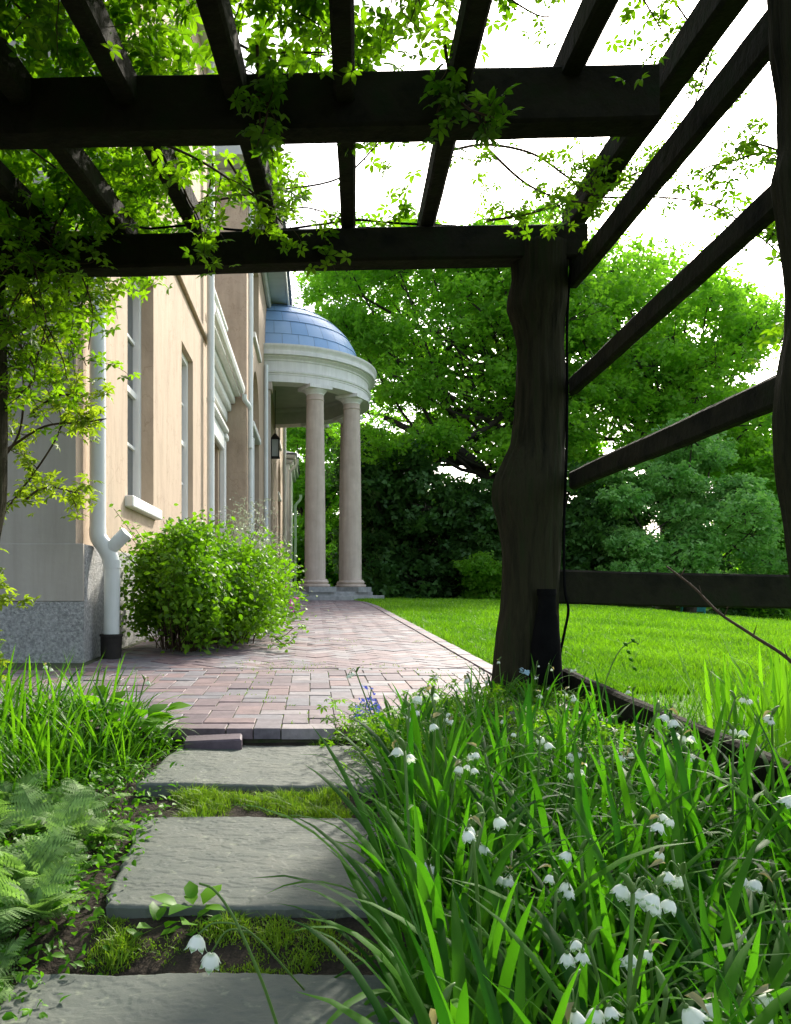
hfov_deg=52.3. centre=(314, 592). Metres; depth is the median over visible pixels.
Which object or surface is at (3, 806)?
fern
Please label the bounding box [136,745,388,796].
stepping stone
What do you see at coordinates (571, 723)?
bulb clump
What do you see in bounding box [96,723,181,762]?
bulb clump
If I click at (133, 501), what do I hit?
window
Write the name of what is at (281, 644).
trailing sprig
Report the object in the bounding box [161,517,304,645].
garden shrub
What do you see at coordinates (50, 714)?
bulb clump
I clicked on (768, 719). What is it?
snowflake clump
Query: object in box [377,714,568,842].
bulb clump
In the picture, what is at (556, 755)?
bulb clump
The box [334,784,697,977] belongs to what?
bulb clump
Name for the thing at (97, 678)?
bulb clump
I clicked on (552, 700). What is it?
snowflake clump
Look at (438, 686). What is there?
snowflake clump
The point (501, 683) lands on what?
snowflake clump
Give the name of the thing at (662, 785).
bulb clump
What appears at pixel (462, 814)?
bulb clump
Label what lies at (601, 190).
climbing vine
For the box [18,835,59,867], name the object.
fern
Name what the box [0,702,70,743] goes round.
broadleaf plant
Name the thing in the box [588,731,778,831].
bulb clump
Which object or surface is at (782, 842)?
bulb clump
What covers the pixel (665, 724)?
bulb clump
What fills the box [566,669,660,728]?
bulb clump
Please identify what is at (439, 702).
bulb clump
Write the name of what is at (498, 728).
bulb clump
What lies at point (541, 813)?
snowflake clump
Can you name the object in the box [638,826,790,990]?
snowflake clump
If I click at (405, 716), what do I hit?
snowflake clump
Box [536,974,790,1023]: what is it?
snowflake clump
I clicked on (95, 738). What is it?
bulb clump
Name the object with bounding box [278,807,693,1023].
snowflake clump
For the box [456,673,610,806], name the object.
snowflake clump
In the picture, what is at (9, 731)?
bulb clump
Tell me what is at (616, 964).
bulb clump
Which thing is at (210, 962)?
drooping snowflake
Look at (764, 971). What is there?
bulb clump
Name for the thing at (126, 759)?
bulb clump
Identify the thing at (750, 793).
snowflake clump
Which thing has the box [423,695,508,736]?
bulb clump
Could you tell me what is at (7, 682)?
bulb clump
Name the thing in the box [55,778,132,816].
fern
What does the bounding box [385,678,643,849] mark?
bulb clump
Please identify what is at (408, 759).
snowflake clump
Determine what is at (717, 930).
snowflake clump
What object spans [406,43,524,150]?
climbing vine
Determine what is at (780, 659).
iris clump
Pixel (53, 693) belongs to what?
bulb clump
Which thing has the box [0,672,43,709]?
bulb clump
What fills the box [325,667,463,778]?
snowflake clump
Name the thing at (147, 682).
snowflake clump
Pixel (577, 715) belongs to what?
bulb clump
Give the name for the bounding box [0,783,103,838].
fern
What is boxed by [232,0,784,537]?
sky
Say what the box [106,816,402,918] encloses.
stepping stone
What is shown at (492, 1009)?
snowflake clump
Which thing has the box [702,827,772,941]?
bulb clump
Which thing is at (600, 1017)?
snowflake clump
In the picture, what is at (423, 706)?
bulb clump
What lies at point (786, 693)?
iris clump
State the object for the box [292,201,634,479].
oak tree
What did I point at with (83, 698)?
bulb clump
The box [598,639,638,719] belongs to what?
seed stalk
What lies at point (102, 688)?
broadleaf plant
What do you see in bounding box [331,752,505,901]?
bulb clump
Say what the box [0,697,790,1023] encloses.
ground
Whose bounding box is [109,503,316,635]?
shrub shoots
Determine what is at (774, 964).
snowflake clump
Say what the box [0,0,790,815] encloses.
pergola
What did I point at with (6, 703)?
bulb clump
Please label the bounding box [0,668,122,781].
bulb clump
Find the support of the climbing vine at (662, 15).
attached to the pergola
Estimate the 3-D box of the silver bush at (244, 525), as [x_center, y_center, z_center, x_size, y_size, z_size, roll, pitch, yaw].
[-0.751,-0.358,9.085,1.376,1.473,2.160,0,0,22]
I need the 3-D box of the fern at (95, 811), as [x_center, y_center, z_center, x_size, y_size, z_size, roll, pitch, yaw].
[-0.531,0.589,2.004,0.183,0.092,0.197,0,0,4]
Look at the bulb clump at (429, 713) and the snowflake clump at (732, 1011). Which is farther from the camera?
the bulb clump at (429, 713)
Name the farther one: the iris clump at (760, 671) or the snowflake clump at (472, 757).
the iris clump at (760, 671)
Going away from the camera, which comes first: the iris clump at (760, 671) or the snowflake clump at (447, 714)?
the snowflake clump at (447, 714)
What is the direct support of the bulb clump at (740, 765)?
on the ground at (188, 959)
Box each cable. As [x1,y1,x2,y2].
[108,219,449,234]
[561,259,571,653]
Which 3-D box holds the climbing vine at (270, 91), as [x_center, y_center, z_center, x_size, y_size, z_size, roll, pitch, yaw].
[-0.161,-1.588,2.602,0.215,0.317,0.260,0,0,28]
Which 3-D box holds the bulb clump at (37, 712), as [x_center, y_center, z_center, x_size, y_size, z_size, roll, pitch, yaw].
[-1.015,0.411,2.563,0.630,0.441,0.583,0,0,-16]
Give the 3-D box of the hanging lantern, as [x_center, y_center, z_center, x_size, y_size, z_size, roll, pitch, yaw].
[-1.270,-5.390,25.640,0.300,2.180,0.300,0,0,0]
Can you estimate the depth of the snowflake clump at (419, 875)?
1.23 m
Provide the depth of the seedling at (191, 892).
1.53 m
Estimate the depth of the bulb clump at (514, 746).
2.57 m
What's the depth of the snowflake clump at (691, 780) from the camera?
1.90 m
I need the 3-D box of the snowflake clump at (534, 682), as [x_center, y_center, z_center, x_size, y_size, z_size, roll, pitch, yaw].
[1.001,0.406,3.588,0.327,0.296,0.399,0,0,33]
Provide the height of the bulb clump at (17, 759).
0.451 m
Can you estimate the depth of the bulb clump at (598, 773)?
2.17 m
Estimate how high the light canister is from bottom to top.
0.432 m
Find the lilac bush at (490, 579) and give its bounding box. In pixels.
[452,550,501,599]
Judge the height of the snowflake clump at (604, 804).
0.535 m
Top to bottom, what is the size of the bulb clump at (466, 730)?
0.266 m
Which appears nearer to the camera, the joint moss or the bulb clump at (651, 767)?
the bulb clump at (651, 767)
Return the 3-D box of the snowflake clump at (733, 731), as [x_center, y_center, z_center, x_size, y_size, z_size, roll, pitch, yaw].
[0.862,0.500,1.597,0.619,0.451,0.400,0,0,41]
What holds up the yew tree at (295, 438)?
on the ground at (188, 959)
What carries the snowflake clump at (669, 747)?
on the ground at (188, 959)
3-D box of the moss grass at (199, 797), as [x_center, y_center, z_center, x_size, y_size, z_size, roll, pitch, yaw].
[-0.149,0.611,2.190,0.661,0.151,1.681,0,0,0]
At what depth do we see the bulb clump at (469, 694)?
3.32 m
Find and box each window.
[125,278,161,519]
[182,352,187,525]
[253,276,261,362]
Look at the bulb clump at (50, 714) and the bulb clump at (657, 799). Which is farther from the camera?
the bulb clump at (50, 714)
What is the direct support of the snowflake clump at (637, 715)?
on the ground at (188, 959)
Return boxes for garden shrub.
[120,503,268,654]
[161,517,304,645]
[242,544,328,628]
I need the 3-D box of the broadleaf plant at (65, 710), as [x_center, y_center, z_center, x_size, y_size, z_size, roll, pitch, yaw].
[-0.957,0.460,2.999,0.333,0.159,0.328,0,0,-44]
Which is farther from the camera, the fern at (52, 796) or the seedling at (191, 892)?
the fern at (52, 796)
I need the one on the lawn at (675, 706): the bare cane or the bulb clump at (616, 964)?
the bare cane
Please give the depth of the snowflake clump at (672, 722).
1.60 m
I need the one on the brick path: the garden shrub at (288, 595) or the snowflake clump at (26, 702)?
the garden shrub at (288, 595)
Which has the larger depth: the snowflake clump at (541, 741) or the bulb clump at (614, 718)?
the bulb clump at (614, 718)
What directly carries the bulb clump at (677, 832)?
on the ground at (188, 959)
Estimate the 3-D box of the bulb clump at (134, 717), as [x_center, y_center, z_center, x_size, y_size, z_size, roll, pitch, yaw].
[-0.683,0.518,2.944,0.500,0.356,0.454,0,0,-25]
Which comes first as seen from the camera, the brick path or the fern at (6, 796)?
the fern at (6, 796)
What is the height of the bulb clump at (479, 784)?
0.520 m
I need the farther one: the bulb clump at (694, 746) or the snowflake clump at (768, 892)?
the bulb clump at (694, 746)
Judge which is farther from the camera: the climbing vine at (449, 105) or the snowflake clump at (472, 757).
the climbing vine at (449, 105)
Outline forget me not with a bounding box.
[519,668,529,675]
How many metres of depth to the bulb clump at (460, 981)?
1.02 m
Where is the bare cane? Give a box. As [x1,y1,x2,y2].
[666,566,790,663]
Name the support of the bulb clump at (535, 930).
on the ground at (188, 959)
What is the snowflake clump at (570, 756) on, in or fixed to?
on the ground at (188, 959)
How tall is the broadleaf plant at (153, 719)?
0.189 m
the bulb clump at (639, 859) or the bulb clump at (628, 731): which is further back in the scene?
the bulb clump at (628, 731)
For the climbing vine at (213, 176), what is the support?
attached to the pergola
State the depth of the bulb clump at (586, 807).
1.40 m
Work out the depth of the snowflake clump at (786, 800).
1.30 m
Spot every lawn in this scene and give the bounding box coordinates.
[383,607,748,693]
[631,694,786,751]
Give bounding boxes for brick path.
[0,600,596,739]
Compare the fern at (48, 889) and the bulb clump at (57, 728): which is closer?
the fern at (48, 889)
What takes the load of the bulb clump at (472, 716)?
on the ground at (188, 959)
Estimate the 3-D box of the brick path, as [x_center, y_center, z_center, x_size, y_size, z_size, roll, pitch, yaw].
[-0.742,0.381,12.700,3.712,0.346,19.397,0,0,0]
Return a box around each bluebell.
[353,705,363,742]
[359,698,373,745]
[362,686,375,719]
[367,698,379,741]
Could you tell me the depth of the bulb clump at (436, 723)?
2.63 m
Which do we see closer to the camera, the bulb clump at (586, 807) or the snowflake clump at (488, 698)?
the bulb clump at (586, 807)
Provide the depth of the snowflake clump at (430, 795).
1.67 m
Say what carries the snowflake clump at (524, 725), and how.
on the ground at (188, 959)
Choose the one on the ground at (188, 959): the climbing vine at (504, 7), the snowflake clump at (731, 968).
the snowflake clump at (731, 968)
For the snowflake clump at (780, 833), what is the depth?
1.70 m
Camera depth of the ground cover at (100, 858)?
1.88 m
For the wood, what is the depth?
44.41 m
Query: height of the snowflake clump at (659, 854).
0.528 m
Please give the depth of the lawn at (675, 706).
3.57 m
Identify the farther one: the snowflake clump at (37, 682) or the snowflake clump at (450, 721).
the snowflake clump at (37, 682)
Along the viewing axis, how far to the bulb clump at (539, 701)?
3.00 m
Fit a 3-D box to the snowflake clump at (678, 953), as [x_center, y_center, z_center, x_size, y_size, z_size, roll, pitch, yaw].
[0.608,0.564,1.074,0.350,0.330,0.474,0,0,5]
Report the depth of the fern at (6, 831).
2.03 m
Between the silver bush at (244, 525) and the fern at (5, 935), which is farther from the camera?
the silver bush at (244, 525)
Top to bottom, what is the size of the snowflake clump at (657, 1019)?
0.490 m
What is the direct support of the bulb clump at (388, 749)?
on the ground at (188, 959)
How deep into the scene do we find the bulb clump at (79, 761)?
2.50 m
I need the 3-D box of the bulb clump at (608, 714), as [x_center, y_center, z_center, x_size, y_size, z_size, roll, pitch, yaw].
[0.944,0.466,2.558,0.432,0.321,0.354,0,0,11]
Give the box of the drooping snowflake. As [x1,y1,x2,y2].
[184,882,304,1023]
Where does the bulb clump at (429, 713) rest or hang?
on the ground at (188, 959)
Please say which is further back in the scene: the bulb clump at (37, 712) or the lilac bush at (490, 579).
the lilac bush at (490, 579)
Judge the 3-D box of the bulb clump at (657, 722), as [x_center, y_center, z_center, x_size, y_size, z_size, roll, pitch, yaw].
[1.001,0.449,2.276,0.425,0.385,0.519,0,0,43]
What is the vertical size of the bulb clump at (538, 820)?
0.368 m
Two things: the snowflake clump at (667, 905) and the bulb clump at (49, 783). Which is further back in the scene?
the bulb clump at (49, 783)
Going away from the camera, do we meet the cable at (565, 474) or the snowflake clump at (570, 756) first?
the snowflake clump at (570, 756)
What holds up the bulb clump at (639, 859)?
on the ground at (188, 959)
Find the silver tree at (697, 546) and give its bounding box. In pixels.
[579,411,787,612]
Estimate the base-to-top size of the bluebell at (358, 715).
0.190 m
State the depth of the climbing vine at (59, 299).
3.90 m
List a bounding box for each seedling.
[125,901,180,936]
[149,881,225,935]
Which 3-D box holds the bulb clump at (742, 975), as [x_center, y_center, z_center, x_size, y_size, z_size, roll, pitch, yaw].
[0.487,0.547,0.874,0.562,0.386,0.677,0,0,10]
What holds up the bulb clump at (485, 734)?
on the ground at (188, 959)
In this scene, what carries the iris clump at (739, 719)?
on the ground at (188, 959)
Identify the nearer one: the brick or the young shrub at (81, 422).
the brick
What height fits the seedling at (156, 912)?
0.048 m
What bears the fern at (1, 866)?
on the ground at (188, 959)
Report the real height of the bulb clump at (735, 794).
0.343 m
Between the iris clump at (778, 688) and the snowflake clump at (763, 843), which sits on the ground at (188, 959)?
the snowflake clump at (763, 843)
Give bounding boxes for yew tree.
[286,415,367,586]
[325,425,496,598]
[439,460,654,608]
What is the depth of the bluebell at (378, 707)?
2.99 m
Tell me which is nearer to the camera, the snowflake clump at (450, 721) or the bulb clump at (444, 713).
the snowflake clump at (450, 721)
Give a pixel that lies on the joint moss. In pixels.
(313, 670)
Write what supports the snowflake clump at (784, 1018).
on the ground at (188, 959)
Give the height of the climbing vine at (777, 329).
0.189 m
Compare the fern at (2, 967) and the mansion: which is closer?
the fern at (2, 967)
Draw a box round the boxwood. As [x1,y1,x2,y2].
[697,608,780,617]
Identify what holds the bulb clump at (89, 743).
on the ground at (188, 959)
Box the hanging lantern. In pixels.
[271,390,279,458]
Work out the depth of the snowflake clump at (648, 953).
1.06 m
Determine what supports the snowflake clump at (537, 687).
on the ground at (188, 959)
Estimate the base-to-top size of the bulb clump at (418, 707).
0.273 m
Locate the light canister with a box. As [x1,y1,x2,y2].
[529,589,562,683]
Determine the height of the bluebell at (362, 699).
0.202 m
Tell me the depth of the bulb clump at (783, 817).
1.54 m
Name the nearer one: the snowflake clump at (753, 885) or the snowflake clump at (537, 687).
the snowflake clump at (753, 885)
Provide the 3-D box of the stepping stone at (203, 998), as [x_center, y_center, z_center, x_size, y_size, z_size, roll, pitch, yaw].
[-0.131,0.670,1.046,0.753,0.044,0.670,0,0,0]
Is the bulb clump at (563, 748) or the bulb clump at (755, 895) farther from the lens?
the bulb clump at (563, 748)
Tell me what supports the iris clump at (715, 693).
on the lawn at (675, 706)
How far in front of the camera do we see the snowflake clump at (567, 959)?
0.87 m
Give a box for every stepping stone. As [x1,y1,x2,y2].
[0,972,418,1023]
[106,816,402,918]
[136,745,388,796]
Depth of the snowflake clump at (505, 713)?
2.94 m
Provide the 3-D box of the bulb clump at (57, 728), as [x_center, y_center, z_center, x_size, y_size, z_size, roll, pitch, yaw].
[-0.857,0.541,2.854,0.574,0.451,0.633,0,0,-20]
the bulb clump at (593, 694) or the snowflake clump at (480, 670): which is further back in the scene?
the snowflake clump at (480, 670)
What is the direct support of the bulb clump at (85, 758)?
on the ground at (188, 959)
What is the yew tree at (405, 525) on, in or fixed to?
on the lawn at (563, 652)
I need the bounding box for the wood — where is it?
[293,524,783,618]
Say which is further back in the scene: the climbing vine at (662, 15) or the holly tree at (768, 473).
the holly tree at (768, 473)
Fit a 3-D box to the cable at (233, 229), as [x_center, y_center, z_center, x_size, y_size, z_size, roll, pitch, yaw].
[-0.211,-1.806,4.004,1.814,0.156,0.141,0,0,3]
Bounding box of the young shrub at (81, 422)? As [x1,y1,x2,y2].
[0,278,115,680]
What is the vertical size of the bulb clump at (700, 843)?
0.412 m
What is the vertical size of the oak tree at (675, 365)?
18.551 m
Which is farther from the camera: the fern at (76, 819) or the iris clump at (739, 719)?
the iris clump at (739, 719)
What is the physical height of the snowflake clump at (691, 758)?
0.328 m
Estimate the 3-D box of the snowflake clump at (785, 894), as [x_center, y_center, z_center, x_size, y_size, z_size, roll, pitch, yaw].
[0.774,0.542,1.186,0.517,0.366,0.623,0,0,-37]
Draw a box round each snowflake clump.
[0,661,108,734]
[2,683,65,732]
[15,672,187,761]
[226,727,598,972]
[256,794,691,1023]
[269,756,560,926]
[278,708,559,891]
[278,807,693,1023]
[296,871,713,1023]
[298,698,545,837]
[303,812,606,1023]
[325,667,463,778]
[328,712,484,806]
[331,712,518,826]
[340,686,578,893]
[351,815,768,1023]
[366,844,629,1018]
[370,710,514,806]
[371,873,755,1023]
[381,742,634,925]
[386,881,580,1023]
[388,911,768,1023]
[407,674,444,712]
[424,704,588,840]
[429,700,681,926]
[437,686,473,716]
[443,772,790,1018]
[443,786,790,1023]
[444,843,790,1023]
[445,666,507,702]
[445,677,516,724]
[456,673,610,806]
[459,732,641,926]
[466,703,567,785]
[467,657,530,712]
[467,690,574,762]
[467,873,790,1023]
[479,761,689,909]
[480,746,725,848]
[483,697,516,741]
[486,685,625,780]
[494,777,768,1003]
[495,655,571,702]
[500,663,583,715]
[511,746,778,873]
[515,674,548,709]
[522,707,790,891]
[522,859,790,1023]
[534,862,786,1023]
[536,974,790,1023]
[538,928,682,1023]
[542,686,570,712]
[556,795,790,1011]
[559,667,622,710]
[566,745,786,858]
[579,686,726,776]
[585,982,721,1023]
[596,840,787,1020]
[600,747,735,870]
[605,968,737,1023]
[607,690,776,823]
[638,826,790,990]
[640,890,790,1017]
[641,721,790,944]
[647,891,790,1002]
[655,991,659,1023]
[669,829,790,1013]
[670,832,788,1021]
[671,706,790,873]
[675,939,758,995]
[679,907,769,994]
[684,736,790,957]
[687,700,790,885]
[704,946,789,1023]
[712,768,790,884]
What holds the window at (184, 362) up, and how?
in the mansion
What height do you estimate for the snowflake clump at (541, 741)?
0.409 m
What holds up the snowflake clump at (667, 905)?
on the ground at (188, 959)
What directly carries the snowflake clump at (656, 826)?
on the ground at (188, 959)
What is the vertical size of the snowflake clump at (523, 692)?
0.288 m
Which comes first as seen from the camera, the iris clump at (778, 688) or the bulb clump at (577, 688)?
the iris clump at (778, 688)
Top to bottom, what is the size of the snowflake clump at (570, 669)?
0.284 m
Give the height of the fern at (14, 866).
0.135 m
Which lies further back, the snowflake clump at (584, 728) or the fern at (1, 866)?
the snowflake clump at (584, 728)
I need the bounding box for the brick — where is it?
[183,733,242,749]
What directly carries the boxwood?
on the ground at (188, 959)
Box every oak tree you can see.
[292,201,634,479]
[565,225,784,611]
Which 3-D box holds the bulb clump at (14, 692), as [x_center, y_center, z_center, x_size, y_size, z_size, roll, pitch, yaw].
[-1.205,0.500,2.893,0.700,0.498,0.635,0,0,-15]
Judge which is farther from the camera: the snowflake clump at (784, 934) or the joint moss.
the joint moss
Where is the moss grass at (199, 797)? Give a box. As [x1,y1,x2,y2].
[81,740,371,975]
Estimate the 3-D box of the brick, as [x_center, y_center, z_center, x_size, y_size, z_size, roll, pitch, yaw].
[-0.372,0.562,2.940,0.210,0.060,0.100,-2,3,-3]
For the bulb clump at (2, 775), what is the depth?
2.30 m
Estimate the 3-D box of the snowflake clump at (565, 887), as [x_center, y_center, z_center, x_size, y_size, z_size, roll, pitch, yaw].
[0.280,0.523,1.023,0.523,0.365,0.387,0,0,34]
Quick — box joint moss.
[73,613,484,728]
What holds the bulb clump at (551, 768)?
on the ground at (188, 959)
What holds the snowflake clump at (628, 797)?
on the ground at (188, 959)
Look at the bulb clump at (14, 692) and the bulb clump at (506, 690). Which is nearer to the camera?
the bulb clump at (14, 692)
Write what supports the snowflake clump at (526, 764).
on the ground at (188, 959)
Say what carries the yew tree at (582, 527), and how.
on the lawn at (563, 652)
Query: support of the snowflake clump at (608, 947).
on the ground at (188, 959)
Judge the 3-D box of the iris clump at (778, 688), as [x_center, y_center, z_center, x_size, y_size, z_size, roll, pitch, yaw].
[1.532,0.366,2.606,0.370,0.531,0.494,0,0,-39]
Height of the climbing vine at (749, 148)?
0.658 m
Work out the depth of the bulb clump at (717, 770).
1.95 m
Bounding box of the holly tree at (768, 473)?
[711,437,790,620]
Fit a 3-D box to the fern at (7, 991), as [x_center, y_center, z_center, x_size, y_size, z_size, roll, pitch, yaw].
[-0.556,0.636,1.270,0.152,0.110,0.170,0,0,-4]
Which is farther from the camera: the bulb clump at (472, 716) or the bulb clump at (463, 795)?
the bulb clump at (472, 716)
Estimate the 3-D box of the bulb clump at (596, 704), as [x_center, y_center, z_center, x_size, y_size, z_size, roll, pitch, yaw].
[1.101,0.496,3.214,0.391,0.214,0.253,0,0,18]
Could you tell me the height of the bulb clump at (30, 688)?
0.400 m
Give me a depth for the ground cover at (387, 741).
2.73 m
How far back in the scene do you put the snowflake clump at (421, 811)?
1.60 m
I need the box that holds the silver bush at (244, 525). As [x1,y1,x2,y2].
[199,497,311,591]
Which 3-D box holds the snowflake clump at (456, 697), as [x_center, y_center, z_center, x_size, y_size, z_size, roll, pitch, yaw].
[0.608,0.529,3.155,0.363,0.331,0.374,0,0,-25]
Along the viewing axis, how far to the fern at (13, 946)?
1.40 m
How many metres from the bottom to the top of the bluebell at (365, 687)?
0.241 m
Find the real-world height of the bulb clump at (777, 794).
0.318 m
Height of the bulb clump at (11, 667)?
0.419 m
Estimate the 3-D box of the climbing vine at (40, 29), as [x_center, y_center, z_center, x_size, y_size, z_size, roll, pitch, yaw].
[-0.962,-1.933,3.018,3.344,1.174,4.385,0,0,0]
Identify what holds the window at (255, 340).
in the mansion
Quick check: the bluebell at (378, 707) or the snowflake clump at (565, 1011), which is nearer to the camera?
the snowflake clump at (565, 1011)
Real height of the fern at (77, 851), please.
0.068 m
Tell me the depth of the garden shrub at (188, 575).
5.82 m
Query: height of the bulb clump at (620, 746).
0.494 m
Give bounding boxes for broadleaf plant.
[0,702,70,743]
[15,693,103,732]
[65,701,173,766]
[67,685,126,743]
[97,698,192,746]
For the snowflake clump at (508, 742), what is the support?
on the ground at (188, 959)
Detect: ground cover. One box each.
[0,726,186,1020]
[316,674,672,794]
[350,761,790,1023]
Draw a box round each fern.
[0,768,49,810]
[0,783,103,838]
[0,800,14,825]
[0,811,24,839]
[0,825,83,898]
[0,826,7,848]
[0,853,25,880]
[0,853,87,922]
[0,867,54,932]
[0,915,27,943]
[0,932,29,986]
[0,966,17,982]
[0,982,14,1002]
[4,784,106,854]
[13,778,75,809]
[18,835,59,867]
[27,791,109,827]
[52,841,105,877]
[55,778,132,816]
[60,802,140,853]
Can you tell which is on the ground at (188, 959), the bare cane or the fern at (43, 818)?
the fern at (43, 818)
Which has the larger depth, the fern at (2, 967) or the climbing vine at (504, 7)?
the climbing vine at (504, 7)
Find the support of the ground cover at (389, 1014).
on the ground at (188, 959)
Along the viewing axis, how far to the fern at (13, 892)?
1.49 m
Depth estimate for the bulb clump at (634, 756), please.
2.43 m
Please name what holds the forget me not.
on the brick path
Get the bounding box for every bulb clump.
[0,636,37,684]
[0,646,76,738]
[0,652,92,751]
[0,652,147,748]
[0,655,60,741]
[0,657,88,780]
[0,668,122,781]
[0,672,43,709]
[0,687,98,785]
[0,693,30,776]
[0,705,141,791]
[0,737,96,811]
[1,672,133,758]
[1,729,71,782]
[2,643,64,718]
[5,714,146,792]
[6,660,193,751]
[19,680,153,773]
[19,699,150,786]
[29,683,170,781]
[39,649,158,725]
[46,703,174,770]
[69,681,193,754]
[82,715,183,777]
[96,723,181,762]
[283,888,665,1023]
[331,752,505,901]
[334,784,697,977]
[343,695,539,832]
[343,739,611,924]
[353,716,449,792]
[354,685,448,734]
[357,712,606,861]
[357,854,790,1023]
[364,723,570,863]
[364,814,661,1012]
[367,760,578,904]
[370,694,469,756]
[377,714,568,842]
[382,696,482,747]
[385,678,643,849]
[387,685,450,731]
[388,695,454,747]
[394,681,606,807]
[406,689,460,716]
[418,708,499,753]
[421,741,557,848]
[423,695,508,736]
[423,720,537,768]
[425,684,545,754]
[434,687,507,736]
[434,736,780,977]
[449,685,513,713]
[457,743,718,891]
[464,773,790,957]
[469,715,579,781]
[477,695,638,826]
[478,674,530,701]
[481,695,618,784]
[481,735,669,843]
[483,786,790,1014]
[487,678,589,726]
[509,688,633,743]
[510,715,739,838]
[510,734,655,838]
[512,694,657,810]
[512,779,790,933]
[542,668,599,702]
[549,701,731,791]
[553,688,688,775]
[554,702,789,955]
[556,740,790,887]
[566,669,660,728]
[566,748,666,822]
[570,691,616,728]
[586,720,708,799]
[587,690,746,784]
[587,884,790,1020]
[588,699,677,769]
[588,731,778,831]
[590,711,790,926]
[591,702,722,760]
[591,709,652,745]
[621,728,790,863]
[632,758,790,868]
[639,714,790,810]
[649,746,784,835]
[655,890,778,1023]
[690,738,790,845]
[691,894,773,945]
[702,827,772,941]
[709,791,790,906]
[757,828,790,910]
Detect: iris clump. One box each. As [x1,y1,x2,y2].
[660,637,759,743]
[696,655,790,750]
[714,625,790,757]
[723,630,790,747]
[732,644,790,760]
[747,633,790,698]
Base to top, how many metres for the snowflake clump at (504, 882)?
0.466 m
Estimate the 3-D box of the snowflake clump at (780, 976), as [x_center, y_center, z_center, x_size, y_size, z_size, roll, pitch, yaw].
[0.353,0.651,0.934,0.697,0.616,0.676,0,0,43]
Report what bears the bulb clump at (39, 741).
on the ground at (188, 959)
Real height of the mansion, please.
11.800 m
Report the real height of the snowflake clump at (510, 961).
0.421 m
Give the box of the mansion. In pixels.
[0,0,383,662]
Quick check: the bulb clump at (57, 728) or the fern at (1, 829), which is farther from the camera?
the bulb clump at (57, 728)
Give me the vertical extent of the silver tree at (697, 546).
7.464 m
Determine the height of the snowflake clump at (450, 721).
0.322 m
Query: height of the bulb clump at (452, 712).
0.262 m
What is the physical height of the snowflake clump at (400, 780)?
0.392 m
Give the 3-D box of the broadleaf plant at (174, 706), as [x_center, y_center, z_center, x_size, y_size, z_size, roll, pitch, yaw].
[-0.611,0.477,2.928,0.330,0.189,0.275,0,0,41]
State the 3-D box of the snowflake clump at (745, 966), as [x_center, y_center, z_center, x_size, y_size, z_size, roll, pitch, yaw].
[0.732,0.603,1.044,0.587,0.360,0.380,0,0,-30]
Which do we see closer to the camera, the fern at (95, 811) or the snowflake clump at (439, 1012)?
the snowflake clump at (439, 1012)
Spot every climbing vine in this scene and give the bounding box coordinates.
[0,0,491,295]
[0,147,162,442]
[175,146,312,271]
[202,0,554,156]
[228,44,289,166]
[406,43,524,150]
[450,137,778,253]
[486,0,565,49]
[604,0,739,218]
[654,91,780,266]
[746,321,783,366]
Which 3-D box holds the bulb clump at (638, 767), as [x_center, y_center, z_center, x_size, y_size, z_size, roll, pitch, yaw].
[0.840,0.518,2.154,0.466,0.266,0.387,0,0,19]
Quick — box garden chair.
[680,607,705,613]
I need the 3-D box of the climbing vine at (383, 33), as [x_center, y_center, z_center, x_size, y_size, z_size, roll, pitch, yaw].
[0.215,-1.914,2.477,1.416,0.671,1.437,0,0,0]
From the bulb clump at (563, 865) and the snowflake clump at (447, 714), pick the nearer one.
the bulb clump at (563, 865)
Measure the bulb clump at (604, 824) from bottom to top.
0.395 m
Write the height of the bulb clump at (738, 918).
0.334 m
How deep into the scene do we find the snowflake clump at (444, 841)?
1.48 m
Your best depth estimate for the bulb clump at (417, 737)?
2.01 m
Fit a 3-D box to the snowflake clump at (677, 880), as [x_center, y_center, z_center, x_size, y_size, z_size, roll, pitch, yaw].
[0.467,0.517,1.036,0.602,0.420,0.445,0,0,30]
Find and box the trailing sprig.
[267,624,308,652]
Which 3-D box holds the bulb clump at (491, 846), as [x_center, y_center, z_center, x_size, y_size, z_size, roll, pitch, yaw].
[0.272,0.485,1.492,0.498,0.347,0.369,0,0,38]
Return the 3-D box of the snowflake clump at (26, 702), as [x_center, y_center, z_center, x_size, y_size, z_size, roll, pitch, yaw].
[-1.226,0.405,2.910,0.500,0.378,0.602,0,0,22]

